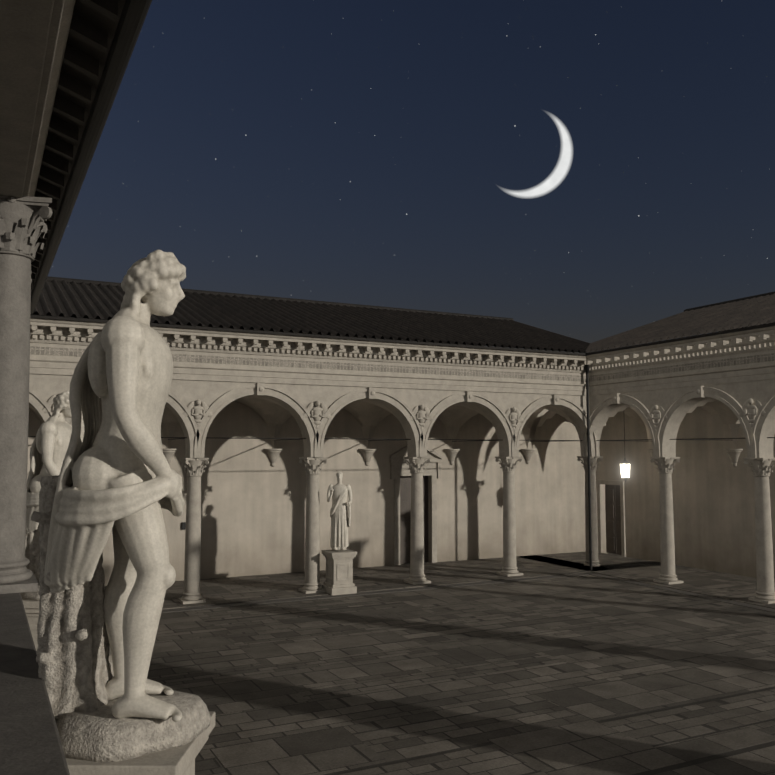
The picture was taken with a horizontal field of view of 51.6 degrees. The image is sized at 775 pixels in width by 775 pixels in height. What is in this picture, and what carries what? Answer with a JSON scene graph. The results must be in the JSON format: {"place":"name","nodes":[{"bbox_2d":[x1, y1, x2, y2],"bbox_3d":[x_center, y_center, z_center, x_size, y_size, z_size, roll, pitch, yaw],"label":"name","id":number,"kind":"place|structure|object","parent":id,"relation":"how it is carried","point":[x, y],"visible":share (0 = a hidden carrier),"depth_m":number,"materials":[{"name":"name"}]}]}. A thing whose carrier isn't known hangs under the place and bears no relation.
{"place":"outdoors","nodes":[
{"label":"outdoors","id":0,"kind":"place"},
{"bbox_2d":[0,195,52,593],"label":"wing columns","id":1,"kind":"structure","parent":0,"point":[23,226],"depth_m":5.80,"materials":[{"name":"beige stone"}]},
{"bbox_2d":[0,0,75,197],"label":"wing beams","id":2,"kind":"structure","parent":1,"relation":"on","point":[33,37],"depth_m":4.18,"materials":[{"name":"beige stone"}]},
{"bbox_2d":[30,0,151,314],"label":"roof eave","id":3,"kind":"object","parent":2,"relation":"on","point":[103,35],"visible":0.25,"depth_m":6.00,"materials":[{"name":"brown wood"}]},
{"bbox_2d":[109,647,113,676],"bbox_3d":[-3.064,3.325,8.591,0.400,1.020,0.520,0,-5,1],"label":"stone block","id":4,"kind":"object","parent":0,"point":[110,661],"visible":0.12,"depth_m":8.45,"materials":[{"name":"beige stone"}]},
{"bbox_2d":[29,396,577,448],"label":"vaulted ceiling","id":5,"kind":"structure","parent":0,"point":[369,415],"depth_m":21.05,"materials":[{"name":"beige paint"}]},
{"bbox_2d":[27,398,585,585],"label":"wing wall","id":6,"kind":"structure","parent":0,"point":[253,511],"depth_m":21.59,"materials":[{"name":"beige paint"}]},
{"bbox_2d":[182,522,185,529],"bbox_3d":[-4.918,3.350,19.420,0.120,0.170,0.050,2,-5,-27],"label":"switch box","id":7,"kind":"object","parent":6,"relation":"attached to","point":[183,525],"visible":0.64,"depth_m":19.39,"materials":[{"name":"grey metal"}]},
{"bbox_2d":[163,449,535,466],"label":"corbels","id":8,"kind":"object","parent":6,"relation":"attached to","point":[273,454],"visible":0.73,"depth_m":21.64,"materials":[{"name":"beige stone"}]},
{"bbox_2d":[29,374,598,457],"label":"arcade wall","id":9,"kind":"structure","parent":0,"point":[294,400],"depth_m":18.18,"materials":[{"name":"beige stone"}]},
{"bbox_2d":[28,436,582,441],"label":"tie rods","id":10,"kind":"object","parent":9,"relation":"attached to","point":[375,439],"visible":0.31,"depth_m":19.23,"materials":[{"name":"black metal"}]},
{"bbox_2d":[30,318,585,395],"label":"entablature","id":11,"kind":"structure","parent":9,"relation":"on","point":[58,347],"depth_m":18.10,"materials":[{"name":"beige stone"}]},
{"bbox_2d":[30,276,589,355],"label":"wing roof","id":12,"kind":"structure","parent":11,"relation":"on","point":[69,299],"depth_m":20.01,"materials":[{"name":"brown tile"}]},
{"bbox_2d":[400,476,427,563],"bbox_3d":[0.696,3.684,22.463,1.000,2.420,0.065,2,-5,-27],"label":"doorway","id":13,"kind":"structure","parent":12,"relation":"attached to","point":[405,505],"depth_m":22.38,"materials":[{"name":"brown wood"}]},
{"bbox_2d":[389,446,441,564],"bbox_3d":[0.798,3.181,22.299,1.620,3.398,0.140,2,-5,-27],"label":"door surround","id":14,"kind":"object","parent":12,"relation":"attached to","point":[399,467],"visible":0.85,"depth_m":22.25,"materials":[{"name":"stone"}]},
{"bbox_2d":[42,393,605,433],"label":"carved spandrel ornaments","id":15,"kind":"object","parent":9,"relation":"attached to","point":[198,413],"visible":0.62,"depth_m":17.91},
{"bbox_2d":[48,0,774,352],"label":"sky","id":16,"kind":"structure","parent":0,"point":[590,171],"materials":[{"name":"blue"}]},
{"bbox_2d":[147,553,774,774],"bbox_3d":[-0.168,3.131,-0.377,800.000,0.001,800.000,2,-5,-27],"label":"ground","id":17,"kind":"structure","parent":0,"point":[584,675],"depth_m":10.98,"materials":[{"name":"grey stone"}]},
{"bbox_2d":[22,599,38,650],"bbox_3d":[-3.419,2.955,8.103,0.650,1.680,0.650,0,-5,1],"label":"pedestal","id":18,"kind":"object","parent":17,"relation":"on","point":[31,607],"visible":0.06,"depth_m":7.89,"materials":[{"name":"stone"}]},
{"bbox_2d":[21,525,39,600],"bbox_3d":[-3.451,1.571,8.220,0.802,1.100,0.627,0,-5,-4],"label":"apollo statue stump","id":19,"kind":"object","parent":18,"relation":"on","point":[32,550],"visible":0.17,"depth_m":8.18,"materials":[{"name":"stone"}]},
{"bbox_2d":[25,390,71,534],"bbox_3d":[-3.445,1.006,8.246,0.567,1.982,0.678,2,-5,-25],"label":"apollo statue","id":20,"kind":"object","parent":19,"relation":"on","point":[49,447],"visible":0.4,"depth_m":8.10,"materials":[{"name":"stone"}]},
{"bbox_2d":[66,711,214,774],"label":"pedestal","id":21,"kind":"object","parent":17,"relation":"on","point":[180,760],"visible":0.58,"depth_m":3.20,"materials":[{"name":"stone"}]},
{"bbox_2d":[31,475,210,761],"bbox_3d":[-1.197,0.960,3.552,0.827,1.125,0.641,1,-5,-10],"label":"apollo statue base","id":22,"kind":"object","parent":21,"relation":"on","point":[74,668],"visible":0.58,"depth_m":3.48,"materials":[{"name":"stone"}]},
{"bbox_2d":[44,250,185,721],"bbox_3d":[-1.175,0.384,3.573,0.570,2.031,0.700,3,-6,-36],"label":"apollo statue","id":23,"kind":"object","parent":22,"relation":"on","point":[120,478],"visible":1,"depth_m":3.40,"materials":[{"name":"stone"}]},
{"bbox_2d":[20,555,607,609],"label":"arcade floor","id":24,"kind":"structure","parent":17,"relation":"on","point":[231,590],"depth_m":19.49,"materials":[{"name":"grey stone"}]},
{"bbox_2d":[178,456,602,603],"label":"columns","id":25,"kind":"structure","parent":24,"relation":"on","point":[194,471],"depth_m":17.94,"materials":[{"name":"beige stone"}]},
{"bbox_2d":[161,572,596,612],"bbox_3d":[-2.178,4.583,16.873,19.590,0.212,0.280,2,-5,-27],"label":"kerb strip","id":26,"kind":"object","parent":17,"relation":"on","point":[345,595],"visible":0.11,"depth_m":17.68,"materials":[{"name":"stone"}]},
{"bbox_2d":[321,549,356,594],"bbox_3d":[-1.077,4.106,17.872,0.610,0.920,0.610,2,-5,-27],"label":"pedestal","id":27,"kind":"object","parent":26,"relation":"on","point":[339,572],"visible":0.96,"depth_m":17.66,"materials":[{"name":"stone"}]},
{"bbox_2d":[327,471,351,549],"bbox_3d":[-1.075,2.750,17.935,0.569,1.739,0.392,0,-5,-2],"label":"togate statue","id":28,"kind":"object","parent":27,"relation":"on","point":[340,509],"visible":1,"depth_m":17.85,"materials":[{"name":"stone"}]},
{"bbox_2d":[584,291,774,355],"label":"wing roof","id":29,"kind":"structure","parent":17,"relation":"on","point":[744,314],"depth_m":20.05,"materials":[{"name":"brown tile"}]},
{"bbox_2d":[584,365,592,569],"bbox_3d":[5.315,1.998,21.182,0.430,5.642,0.287,-1,-5,18],"label":"downpipe","id":30,"kind":"object","parent":29,"relation":"attached to","point":[587,368],"visible":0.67,"depth_m":21.20,"materials":[{"name":"grey metal"}]},
{"bbox_2d":[534,407,648,440],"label":"vaulted ceiling","id":31,"kind":"structure","parent":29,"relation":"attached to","point":[627,411],"depth_m":23.16,"materials":[{"name":"paint"}]},
{"bbox_2d":[620,421,630,481],"bbox_3d":[6.525,1.559,22.067,0.304,2.076,0.266,2,-5,-27],"label":"lantern","id":32,"kind":"object","parent":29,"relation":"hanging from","point":[625,466],"visible":0.94,"depth_m":21.94,"materials":[{"name":"white glass"}]},
{"bbox_2d":[574,398,767,433],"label":"carved spandrel ornaments","id":33,"kind":"object","parent":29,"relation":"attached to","point":[750,411],"visible":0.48,"depth_m":17.00,"materials":[{"name":"stone"}]},
{"bbox_2d":[596,437,774,440],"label":"tie rods","id":34,"kind":"object","parent":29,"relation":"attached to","point":[687,439],"visible":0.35,"depth_m":19.16,"materials":[{"name":"grey metal"}]},
{"bbox_2d":[647,449,742,466],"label":"corbels","id":35,"kind":"object","parent":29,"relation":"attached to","point":[733,454],"visible":0.5,"depth_m":20.29,"materials":[{"name":"stone"}]},
{"bbox_2d":[587,573,774,612],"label":"kerb strip","id":36,"kind":"object","parent":17,"relation":"on","point":[693,594],"visible":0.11,"depth_m":17.68,"materials":[{"name":"stone"}]},
{"bbox_2d":[517,551,659,570],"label":"bay floor","id":37,"kind":"structure","parent":0,"point":[603,558],"depth_m":23.28,"materials":[{"name":"grey stone"}]},
{"bbox_2d":[604,398,739,448],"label":"vaulted ceiling","id":38,"kind":"structure","parent":0,"point":[724,413],"depth_m":20.31,"materials":[{"name":"beige paint"}]},
{"bbox_2d":[571,561,774,608],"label":"arcade floor","id":39,"kind":"structure","parent":0,"point":[737,588],"depth_m":19.49,"materials":[{"name":"grey stone"}]},
{"bbox_2d":[577,456,774,603],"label":"columns","id":40,"kind":"structure","parent":39,"relation":"on","point":[761,470],"depth_m":17.02,"materials":[{"name":"beige stone"}]},
{"bbox_2d":[581,379,774,457],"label":"arcade wall","id":41,"kind":"structure","parent":0,"point":[677,404],"depth_m":18.72,"materials":[{"name":"beige stone"}]},
{"bbox_2d":[586,326,774,395],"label":"entablature","id":42,"kind":"structure","parent":41,"relation":"on","point":[743,356],"depth_m":18.39,"materials":[{"name":"beige stone"}]},
{"bbox_2d":[596,407,774,580],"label":"wing wall","id":43,"kind":"structure","parent":0,"point":[713,490],"depth_m":21.50,"materials":[{"name":"beige paint"}]},
{"bbox_2d":[597,480,625,556],"bbox_3d":[6.766,3.926,24.262,0.070,2.220,1.140,2,-5,-27],"label":"door frame","id":44,"kind":"object","parent":43,"relation":"attached to","point":[622,506],"visible":0.94,"depth_m":24.20,"materials":[{"name":"stone"}]},
{"bbox_2d":[605,484,621,554],"bbox_3d":[6.938,3.998,24.343,0.065,2.090,0.880,2,-5,-27],"label":"door","id":45,"kind":"structure","parent":43,"relation":"attached to","point":[613,518],"depth_m":24.42,"materials":[{"name":"brown wood"}]},
{"bbox_3d":[-4.681,2.399,3.575,5.440,2.080,23.000,2,-5,-27],"label":"podium wall","id":46,"kind":"object","parent":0,"visible":0},
{"bbox_2d":[0,593,69,774],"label":"parapet","id":47,"kind":"structure","parent":46,"relation":"on","point":[30,742],"depth_m":3.09,"materials":[{"name":"stone"}]}
]}

